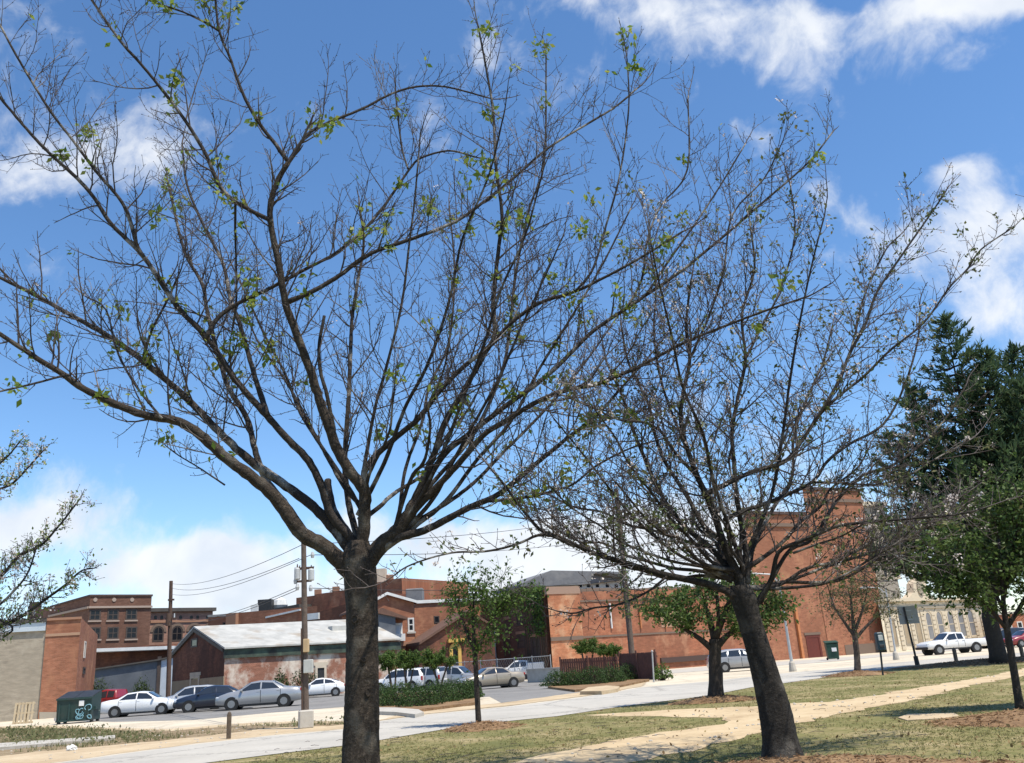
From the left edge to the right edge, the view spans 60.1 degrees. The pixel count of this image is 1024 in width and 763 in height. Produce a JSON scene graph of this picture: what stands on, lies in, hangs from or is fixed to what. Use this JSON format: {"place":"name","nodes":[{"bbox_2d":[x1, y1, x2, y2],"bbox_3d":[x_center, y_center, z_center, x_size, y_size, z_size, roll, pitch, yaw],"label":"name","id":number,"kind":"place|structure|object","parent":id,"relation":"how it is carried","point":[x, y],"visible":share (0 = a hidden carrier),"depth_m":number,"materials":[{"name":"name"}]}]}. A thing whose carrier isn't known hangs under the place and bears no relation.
{"place":"outdoors","nodes":[
{"label":"outdoors","id":0,"kind":"place"},
{"bbox_2d":[0,719,343,755],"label":"weed verge","id":1,"kind":"structure","parent":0,"point":[187,735],"depth_m":29.39,"materials":[{"name":"plant"}]},
{"bbox_2d":[0,735,114,749],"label":"curb","id":2,"kind":"structure","parent":1,"relation":"on","point":[67,741],"depth_m":28.10,"materials":[{"name":"concrete"}]},
{"bbox_2d":[0,715,343,743],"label":"weed leaves","id":3,"kind":"object","parent":1,"relation":"on","point":[40,731],"visible":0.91,"depth_m":32.05,"materials":[{"name":"green plant"}]},
{"bbox_2d":[0,721,343,762],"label":"sidewalk","id":4,"kind":"structure","parent":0,"point":[59,755],"depth_m":25.21,"materials":[{"name":"concrete"}]},
{"bbox_2d":[294,543,314,728],"bbox_3d":[-6.820,8.205,28.976,0.676,5.926,0.510,1,-18,-16],"label":"utility pole","id":5,"kind":"object","parent":4,"relation":"on","point":[305,716],"visible":0.97,"depth_m":28.73,"materials":[{"name":"brown wood"}]},
{"bbox_2d":[54,681,577,721],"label":"parking asphalt","id":6,"kind":"structure","parent":0,"point":[525,690],"depth_m":49.90,"materials":[{"name":"asphalt"}]},
{"bbox_2d":[101,689,127,702],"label":"pickup truck","id":7,"kind":"object","parent":6,"relation":"on","point":[110,694],"visible":0.12,"depth_m":65.80,"materials":[{"name":"red paint"}]},
{"bbox_2d":[100,691,176,717],"bbox_3d":[-22.662,19.735,54.193,4.588,1.471,1.968,-2,-18,-6],"label":"parked car","id":8,"kind":"object","parent":6,"relation":"on","point":[127,704],"visible":0.88,"depth_m":53.40,"materials":[{"name":"white paint"}]},
{"bbox_2d":[165,581,176,696],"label":"utility pole","id":9,"kind":"object","parent":6,"relation":"on","point":[168,618],"visible":0.91,"depth_m":71.56,"materials":[{"name":"brown wood"}]},
{"bbox_2d":[169,685,217,710],"bbox_3d":[-20.682,20.524,57.275,4.372,1.592,2.031,2,-19,-19],"label":"parked car","id":10,"kind":"object","parent":6,"relation":"on","point":[188,691],"visible":0.2,"depth_m":56.68,"materials":[{"name":"silver paint"}]},
{"bbox_2d":[173,685,242,712],"bbox_3d":[-18.333,19.561,54.666,4.780,1.532,2.050,0,-18,-13],"label":"parked car","id":11,"kind":"object","parent":6,"relation":"on","point":[205,698],"visible":0.58,"depth_m":53.71,"materials":[{"name":"blue paint"}]},
{"bbox_2d":[215,680,300,710],"bbox_3d":[-15.055,18.778,53.056,5.066,1.624,2.173,-1,-18,-8],"label":"parked car","id":12,"kind":"object","parent":6,"relation":"on","point":[265,692],"visible":0.89,"depth_m":52.19,"materials":[{"name":"silver paint"}]},
{"bbox_2d":[309,678,344,695],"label":"parked car","id":13,"kind":"object","parent":6,"relation":"on","point":[326,686],"visible":0.56,"depth_m":70.74,"materials":[{"name":"white paint"}]},
{"bbox_2d":[379,668,423,691],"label":"parked car","id":14,"kind":"object","parent":6,"relation":"on","point":[417,676],"visible":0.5,"depth_m":71.53,"materials":[{"name":"white paint"}]},
{"bbox_2d":[397,666,446,689],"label":"parked car","id":15,"kind":"object","parent":6,"relation":"on","point":[428,674],"visible":0.31,"depth_m":70.96,"materials":[{"name":"silver paint"}]},
{"bbox_2d":[436,665,473,687],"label":"parked car","id":16,"kind":"object","parent":6,"relation":"on","point":[457,672],"visible":0.24,"depth_m":71.19,"materials":[{"name":"silver paint"}]},
{"bbox_2d":[458,667,524,687],"bbox_3d":[-1.468,20.633,61.540,4.636,1.486,1.989,4,-19,-24],"label":"parked car","id":17,"kind":"object","parent":6,"relation":"on","point":[496,676],"visible":0.76,"depth_m":61.00,"materials":[{"name":"beige paint"}]},
{"bbox_2d":[456,655,550,681],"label":"chain link fence","id":18,"kind":"object","parent":6,"relation":"on","point":[509,663],"visible":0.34,"depth_m":76.89,"materials":[{"name":"metal"}]},
{"bbox_2d":[506,660,544,674],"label":"utility truck","id":19,"kind":"object","parent":6,"relation":"on","point":[521,662],"visible":0.26,"depth_m":87.40,"materials":[{"name":"white paint"}]},
{"bbox_2d":[0,645,1023,762],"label":"sidewalk","id":20,"kind":"structure","parent":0,"point":[336,713],"depth_m":46.57,"materials":[{"name":"concrete"}]},
{"bbox_2d":[12,701,35,723],"bbox_3d":[-29.946,20.338,54.293,1.200,1.240,0.156,-3,-24,-3],"label":"wooden pallet","id":21,"kind":"object","parent":20,"relation":"on","point":[26,712],"visible":0.88,"depth_m":54.24,"materials":[{"name":"brown wood"}]},
{"bbox_2d":[55,689,101,724],"bbox_3d":[-23.874,17.936,48.781,2.040,1.670,1.698,-1,-18,-8],"label":"dumpster","id":22,"kind":"object","parent":20,"relation":"on","point":[72,706],"visible":0.98,"depth_m":48.11,"materials":[{"name":"green metal"}]},
{"bbox_2d":[379,707,423,717],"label":"curb","id":23,"kind":"structure","parent":20,"relation":"on","point":[408,712],"depth_m":32.56,"materials":[{"name":"concrete"}]},
{"bbox_2d":[381,682,644,719],"bbox_3d":[2.364,14.230,40.108,3.810,0.001,26.021,-14,-21,30],"label":"lot border","id":24,"kind":"object","parent":20,"relation":"on","point":[555,697],"visible":0.67,"depth_m":35.96,"materials":[{"name":"concrete"}]},
{"bbox_2d":[580,685,619,694],"bbox_3d":[4.241,14.604,41.888,1.680,0.160,7.780,-6,-18,7],"label":"island nose","id":25,"kind":"object","parent":24,"relation":"on","point":[600,690],"visible":0.95,"depth_m":39.67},
{"bbox_2d":[526,667,563,682],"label":"wall","id":26,"kind":"structure","parent":20,"relation":"on","point":[535,675],"depth_m":70.72,"materials":[{"name":"concrete"}]},
{"bbox_2d":[559,649,659,679],"bbox_3d":[6.789,18.671,57.945,1.836,1.869,9.116,10,-22,-37],"label":"fence","id":27,"kind":"object","parent":20,"relation":"on","point":[641,662],"visible":0.63,"depth_m":56.89,"materials":[{"name":"wood"}]},
{"bbox_2d":[652,661,675,680],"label":"shrub","id":28,"kind":"object","parent":20,"relation":"on","point":[665,676],"visible":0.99,"depth_m":52.94,"materials":[{"name":"green plant"}]},
{"bbox_2d":[705,648,749,672],"bbox_3d":[16.173,19.869,63.081,4.372,1.592,2.031,-2,-18,-6],"label":"parked car","id":29,"kind":"object","parent":20,"relation":"on","point":[734,659],"visible":0.3,"depth_m":62.22,"materials":[{"name":"grey paint"}]},
{"bbox_2d":[753,573,796,671],"bbox_3d":[15.858,14.661,54.039,2.091,5.937,0.440,-4,-18,0],"label":"street light","id":30,"kind":"object","parent":20,"relation":"on","point":[792,666],"visible":0.7,"depth_m":53.49,"materials":[{"name":"metal"}]},
{"bbox_2d":[860,587,899,659],"bbox_3d":[27.158,17.825,65.325,1.905,5.325,0.440,-4,-18,0],"label":"street light","id":31,"kind":"object","parent":20,"relation":"on","point":[895,655],"visible":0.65,"depth_m":64.91,"materials":[{"name":"metal"}]},
{"bbox_2d":[915,632,986,654],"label":"pickup truck","id":32,"kind":"object","parent":20,"relation":"on","point":[940,644],"visible":0.94,"depth_m":72.20,"materials":[{"name":"white paint"}]},
{"bbox_2d":[1003,630,1023,646],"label":"parked car","id":33,"kind":"object","parent":20,"relation":"on","point":[1017,637],"visible":0.45,"depth_m":80.21,"materials":[{"name":"red paint"}]},
{"bbox_2d":[0,0,1023,619],"label":"sky","id":34,"kind":"structure","parent":0,"point":[912,85],"materials":[{"name":"blue"}]},
{"bbox_2d":[61,653,1019,762],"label":"road","id":35,"kind":"structure","parent":0,"point":[231,749],"depth_m":26.61,"materials":[{"name":"concrete"}]},
{"bbox_2d":[208,662,1023,762],"bbox_3d":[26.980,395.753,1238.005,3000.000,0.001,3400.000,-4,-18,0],"label":"ground","id":36,"kind":"structure","parent":0,"point":[836,728],"depth_m":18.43,"materials":[{"name":"plant"}]},
{"bbox_2d":[0,602,97,721],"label":"commercial building","id":37,"kind":"structure","parent":36,"relation":"on","point":[47,665],"depth_m":63.59,"materials":[{"name":"beige brick"}]},
{"bbox_2d":[0,421,106,643],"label":"cherry tree","id":38,"kind":"object","parent":36,"relation":"on","point":[5,623],"visible":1,"depth_m":14.93,"materials":[{"name":"brown plant"}]},
{"bbox_2d":[27,594,152,647],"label":"brick building","id":39,"kind":"structure","parent":36,"relation":"on","point":[116,620],"depth_m":111.89,"materials":[{"name":"red brick"}]},
{"bbox_2d":[106,627,118,640],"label":"window","id":40,"kind":"structure","parent":39,"relation":"in","point":[113,632],"depth_m":110.66,"materials":[{"name":"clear glass"}]},
{"bbox_2d":[106,609,119,621],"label":"window","id":41,"kind":"structure","parent":39,"relation":"in","point":[113,614],"depth_m":111.23,"materials":[{"name":"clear glass"}]},
{"bbox_2d":[124,609,137,621],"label":"window","id":42,"kind":"structure","parent":39,"relation":"in","point":[131,614],"depth_m":112.65,"materials":[{"name":"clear glass"}]},
{"bbox_2d":[124,627,137,640],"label":"window","id":43,"kind":"structure","parent":39,"relation":"in","point":[131,632],"depth_m":112.05,"materials":[{"name":"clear glass"}]},
{"bbox_2d":[94,644,177,696],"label":"warehouse","id":44,"kind":"structure","parent":36,"relation":"on","point":[127,667],"depth_m":95.33,"materials":[{"name":"metal"}]},
{"bbox_2d":[149,607,216,644],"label":"brick building","id":45,"kind":"structure","parent":36,"relation":"on","point":[181,628],"depth_m":122.84,"materials":[{"name":"red brick"}]},
{"bbox_2d":[150,624,166,641],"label":"window","id":46,"kind":"structure","parent":45,"relation":"in","point":[158,630],"depth_m":121.07,"materials":[{"name":"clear glass"}]},
{"bbox_2d":[172,623,184,640],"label":"window","id":47,"kind":"structure","parent":45,"relation":"in","point":[178,629],"depth_m":122.82,"materials":[{"name":"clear glass"}]},
{"bbox_2d":[208,597,316,625],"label":"brick building","id":48,"kind":"structure","parent":36,"relation":"on","point":[278,610],"depth_m":114.56,"materials":[{"name":"brick"}]},
{"bbox_2d":[171,620,401,695],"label":"gabled building","id":49,"kind":"structure","parent":36,"relation":"on","point":[238,656],"depth_m":79.72,"materials":[{"name":"brick"}]},
{"bbox_2d":[313,662,327,677],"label":"doorway","id":50,"kind":"structure","parent":49,"relation":"in","point":[321,670],"depth_m":79.88,"materials":[{"name":"beige paint"}]},
{"bbox_2d":[339,592,417,655],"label":"brick house","id":51,"kind":"structure","parent":36,"relation":"on","point":[395,614],"depth_m":91.41,"materials":[{"name":"red brick"}]},
{"bbox_2d":[296,568,467,624],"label":"brick building","id":52,"kind":"structure","parent":36,"relation":"on","point":[331,605],"depth_m":120.26,"materials":[{"name":"brick"}]},
{"bbox_2d":[379,692,474,710],"bbox_3d":[-4.870,17.541,49.061,6.562,0.120,35.897,-2,-18,-7],"label":"mulch bed","id":53,"kind":"object","parent":36,"relation":"on","point":[461,703],"visible":0.19,"depth_m":36.01,"materials":[{"name":"soil"}]},
{"bbox_2d":[379,649,399,686],"bbox_3d":[-7.915,19.226,58.246,2.329,3.133,1.554,-4,-18,0],"label":"crepe myrtle","id":54,"kind":"object","parent":53,"relation":"on","point":[386,659],"visible":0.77,"depth_m":58.31,"materials":[{"name":"green plant"}]},
{"bbox_2d":[379,679,420,705],"bbox_3d":[-5.015,13.905,39.462,2.484,1.213,2.282,-4,-18,0],"label":"shrub","id":55,"kind":"object","parent":53,"relation":"on","point":[394,696],"visible":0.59,"depth_m":39.30,"materials":[{"name":"green plant"}]},
{"bbox_2d":[393,647,421,690],"bbox_3d":[-6.520,18.519,56.245,2.066,3.060,1.554,-4,-18,0],"label":"crepe myrtle","id":56,"kind":"object","parent":53,"relation":"on","point":[407,661],"visible":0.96,"depth_m":56.17,"materials":[{"name":"green plant"}]},
{"bbox_2d":[393,680,448,706],"bbox_3d":[-3.917,13.105,37.180,2.120,1.203,2.231,-9,-18,16],"label":"shrub","id":57,"kind":"object","parent":53,"relation":"on","point":[419,700],"visible":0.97,"depth_m":36.98,"materials":[{"name":"green plant"}]},
{"bbox_2d":[413,646,459,692],"bbox_3d":[-4.148,16.390,49.869,2.554,2.896,1.448,-9,-18,15],"label":"crepe myrtle","id":58,"kind":"object","parent":53,"relation":"on","point":[438,658],"visible":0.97,"depth_m":49.85,"materials":[{"name":"green plant"}]},
{"bbox_2d":[418,677,462,701],"bbox_3d":[-3.339,13.858,39.605,2.322,1.171,2.122,-4,-18,0],"label":"shrub","id":59,"kind":"object","parent":53,"relation":"on","point":[447,692],"visible":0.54,"depth_m":39.46,"materials":[{"name":"green plant"}]},
{"bbox_2d":[441,676,474,699],"bbox_3d":[-2.615,14.371,41.351,2.035,1.163,2.017,-4,-18,0],"label":"shrub","id":60,"kind":"object","parent":53,"relation":"on","point":[461,688],"visible":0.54,"depth_m":41.23,"materials":[{"name":"green plant"}]},
{"bbox_2d":[0,0,876,762],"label":"cherry tree","id":61,"kind":"object","parent":36,"relation":"on","point":[360,742],"visible":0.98,"depth_m":14.19,"materials":[{"name":"brown plant"}]},
{"bbox_2d":[406,588,491,637],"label":"brick building","id":62,"kind":"structure","parent":36,"relation":"on","point":[428,615],"depth_m":95.53,"materials":[{"name":"red brick"}]},
{"bbox_2d":[406,610,495,672],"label":"gabled shed","id":63,"kind":"structure","parent":36,"relation":"on","point":[436,635],"depth_m":87.89,"materials":[{"name":"brick"}]},
{"bbox_2d":[449,643,461,665],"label":"doorway","id":64,"kind":"structure","parent":63,"relation":"in","point":[458,653],"depth_m":87.37,"materials":[{"name":"yellow paint"}]},
{"bbox_2d":[448,721,513,731],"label":"mulch","id":65,"kind":"object","parent":36,"relation":"on","point":[471,729],"visible":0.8,"depth_m":22.03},
{"bbox_2d":[429,554,548,721],"bbox_3d":[-0.584,7.138,24.716,3.425,4.581,2.540,-4,-18,0],"label":"street tree","id":66,"kind":"object","parent":36,"relation":"on","point":[501,604],"visible":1,"depth_m":24.65,"materials":[{"name":"green plant"}]},
{"bbox_2d":[1,670,1022,762],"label":"pebbles","id":67,"kind":"object","parent":36,"relation":"on","point":[650,740],"visible":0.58,"depth_m":23.16,"materials":[{"name":"stone"}]},
{"bbox_2d":[486,589,552,678],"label":"brick building","id":68,"kind":"structure","parent":36,"relation":"on","point":[515,644],"depth_m":91.85,"materials":[{"name":"brick"}]},
{"bbox_2d":[483,585,549,667],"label":"ivy","id":69,"kind":"object","parent":68,"relation":"attached to","point":[540,618],"visible":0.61,"depth_m":88.70,"materials":[{"name":"green plant"}]},
{"bbox_2d":[530,634,540,657],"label":"window","id":70,"kind":"structure","parent":68,"relation":"in","point":[533,645],"depth_m":88.88,"materials":[{"name":"glass"}]},
{"bbox_2d":[495,570,630,594],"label":"roof","id":71,"kind":"structure","parent":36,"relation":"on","point":[558,578],"depth_m":127.89,"materials":[{"name":"grey metal"}]},
{"bbox_2d":[548,679,648,691],"bbox_3d":[5.736,19.366,57.027,6.104,0.120,28.594,-6,-18,6],"label":"mulch bed","id":72,"kind":"object","parent":36,"relation":"on","point":[574,688],"visible":0.46,"depth_m":49.00,"materials":[{"name":"soil"}]},
{"bbox_2d":[538,669,574,686],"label":"shrub","id":73,"kind":"object","parent":72,"relation":"on","point":[555,682],"visible":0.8,"depth_m":52.61,"materials":[{"name":"green plant"}]},
{"bbox_2d":[558,667,589,685],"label":"shrub","id":74,"kind":"object","parent":72,"relation":"on","point":[571,676],"visible":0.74,"depth_m":52.02,"materials":[{"name":"green plant"}]},
{"bbox_2d":[569,636,598,665],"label":"crepe myrtle","id":75,"kind":"object","parent":72,"relation":"on","point":[582,647],"visible":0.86,"depth_m":69.45,"materials":[{"name":"green plant"}]},
{"bbox_2d":[573,664,610,684],"bbox_3d":[4.643,17.163,51.824,2.235,1.284,2.209,-4,-18,0],"label":"shrub","id":76,"kind":"object","parent":72,"relation":"on","point":[591,679],"visible":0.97,"depth_m":51.49,"materials":[{"name":"green plant"}]},
{"bbox_2d":[592,642,621,659],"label":"crepe myrtle","id":77,"kind":"object","parent":72,"relation":"on","point":[609,650],"visible":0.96,"depth_m":67.44,"materials":[{"name":"green plant"}]},
{"bbox_2d":[595,662,626,682],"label":"shrub","id":78,"kind":"object","parent":72,"relation":"on","point":[615,678],"visible":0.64,"depth_m":52.67,"materials":[{"name":"green plant"}]},
{"bbox_2d":[615,660,637,679],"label":"shrub","id":79,"kind":"object","parent":72,"relation":"on","point":[627,671],"visible":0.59,"depth_m":55.74,"materials":[{"name":"green plant"}]},
{"bbox_2d":[614,489,634,652],"bbox_3d":[8.142,14.422,63.728,1.174,13.484,1.266,-4,-18,0],"label":"utility pole","id":80,"kind":"object","parent":36,"relation":"on","point":[629,634],"visible":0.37,"depth_m":62.99,"materials":[{"name":"brown wood"}]},
{"bbox_2d":[252,666,1023,762],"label":"fallen leaves","id":81,"kind":"object","parent":36,"relation":"on","point":[901,735],"depth_m":16.81,"materials":[{"name":"plant"}]},
{"bbox_2d":[544,585,760,671],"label":"brick building","id":82,"kind":"structure","parent":36,"relation":"on","point":[671,647],"depth_m":90.92,"materials":[{"name":"brick"}]},
{"bbox_2d":[317,95,1023,759],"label":"cherry tree","id":83,"kind":"object","parent":36,"relation":"on","point":[777,725],"visible":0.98,"depth_m":12.91,"materials":[{"name":"brown plant"}]},
{"bbox_2d":[667,695,755,704],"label":"mulch","id":84,"kind":"object","parent":36,"relation":"on","point":[709,699],"visible":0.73,"depth_m":27.05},
{"bbox_2d":[626,564,804,696],"bbox_3d":[6.614,7.888,28.145,5.926,4.438,3.477,-4,-18,0],"label":"street tree","id":85,"kind":"object","parent":36,"relation":"on","point":[687,617],"visible":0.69,"depth_m":28.04,"materials":[{"name":"green plant"}]},
{"bbox_2d":[441,656,1023,762],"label":"mulch","id":86,"kind":"object","parent":36,"relation":"on","point":[936,723],"visible":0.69,"depth_m":15.28,"materials":[{"name":"soil"}]},
{"bbox_2d":[745,487,886,660],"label":"brick building","id":87,"kind":"structure","parent":36,"relation":"on","point":[807,638],"depth_m":104.73,"materials":[{"name":"brick"}]},
{"bbox_2d":[804,632,822,657],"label":"door","id":88,"kind":"structure","parent":87,"relation":"in","point":[814,648],"depth_m":102.36,"materials":[{"name":"red metal"}]},
{"bbox_2d":[746,755,914,762],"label":"mulch","id":89,"kind":"object","parent":36,"relation":"on","point":[846,758],"visible":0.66,"depth_m":11.41,"materials":[{"name":"soil"}]},
{"bbox_2d":[828,671,886,676],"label":"mulch","id":90,"kind":"object","parent":36,"relation":"on","point":[868,673],"visible":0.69,"depth_m":39.90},
{"bbox_2d":[795,550,923,670],"bbox_3d":[16.440,11.002,42.536,5.807,5.945,4.057,4,-19,-23],"label":"street tree","id":91,"kind":"object","parent":36,"relation":"on","point":[855,636],"visible":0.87,"depth_m":42.63,"materials":[{"name":"brown plant"}]},
{"bbox_2d":[874,632,885,674],"bbox_3d":[16.335,12.008,39.055,0.346,1.813,0.325,-4,-18,0],"label":"parking meter","id":92,"kind":"object","parent":36,"relation":"on","point":[879,641],"visible":0.99,"depth_m":39.07,"materials":[{"name":"black metal"}]},
{"bbox_2d":[897,606,919,664],"bbox_3d":[21.089,13.411,46.548,0.996,3.090,0.258,-6,-18,7],"label":"street sign","id":93,"kind":"object","parent":36,"relation":"on","point":[908,611],"visible":0.78,"depth_m":46.90,"materials":[{"name":"black metal"}]},
{"bbox_2d":[898,713,958,720],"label":"concrete slab","id":94,"kind":"structure","parent":36,"relation":"on","point":[923,716],"depth_m":17.18,"materials":[{"name":"concrete"}]},
{"bbox_2d":[874,579,984,651],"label":"stone building","id":95,"kind":"structure","parent":36,"relation":"on","point":[931,626],"depth_m":112.76,"materials":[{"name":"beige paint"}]},
{"bbox_2d":[923,608,934,640],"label":"window","id":96,"kind":"structure","parent":95,"relation":"in","point":[927,612],"depth_m":112.79,"materials":[{"name":"beige glass"}]},
{"bbox_2d":[934,608,944,633],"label":"window","id":97,"kind":"structure","parent":95,"relation":"in","point":[938,612],"depth_m":114.51,"materials":[{"name":"beige glass"}]},
{"bbox_2d":[955,607,966,637],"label":"window","id":98,"kind":"structure","parent":95,"relation":"in","point":[960,619],"depth_m":117.66,"materials":[{"name":"beige glass"}]},
{"bbox_2d":[965,607,976,636],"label":"window","id":99,"kind":"structure","parent":95,"relation":"in","point":[969,617],"depth_m":119.25,"materials":[{"name":"beige glass"}]},
{"bbox_2d":[859,310,1023,663],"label":"evergreen tree","id":100,"kind":"object","parent":36,"relation":"on","point":[1007,401],"visible":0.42,"depth_m":46.08,"materials":[{"name":"green plant"}]},
{"bbox_2d":[886,448,1023,709],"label":"street tree","id":101,"kind":"object","parent":36,"relation":"on","point":[1012,513],"visible":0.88,"depth_m":18.29,"materials":[{"name":"green plant"}]},
{"bbox_2d":[887,657,1023,669],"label":"mulch","id":102,"kind":"object","parent":36,"relation":"on","point":[928,665],"visible":0.41,"depth_m":44.81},
{"bbox_2d":[932,710,1023,727],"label":"mulch","id":103,"kind":"object","parent":36,"relation":"on","point":[1020,723],"visible":0.59,"depth_m":15.03,"materials":[{"name":"soil"}]},
{"bbox_2d":[998,611,1023,627],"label":"brick building","id":104,"kind":"structure","parent":36,"relation":"on","point":[1018,623],"depth_m":117.34,"materials":[{"name":"brick"}]},
{"bbox_2d":[513,668,1023,762],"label":"path","id":105,"kind":"structure","parent":0,"point":[691,738],"depth_m":17.98,"materials":[{"name":"concrete"}]},
{"bbox_2d":[663,649,957,673],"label":"sidewalk","id":106,"kind":"structure","parent":0,"point":[777,663],"depth_m":82.10,"materials":[{"name":"concrete"}]},
{"bbox_2d":[823,640,838,659],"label":"wheelie bin","id":107,"kind":"object","parent":106,"relation":"on","point":[831,649],"visible":0.94,"depth_m":80.29,"materials":[{"name":"plastic"}]},
{"bbox_2d":[863,501,900,598],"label":"building","id":108,"kind":"structure","parent":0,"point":[892,587],"depth_m":137.21,"materials":[{"name":"beige"}]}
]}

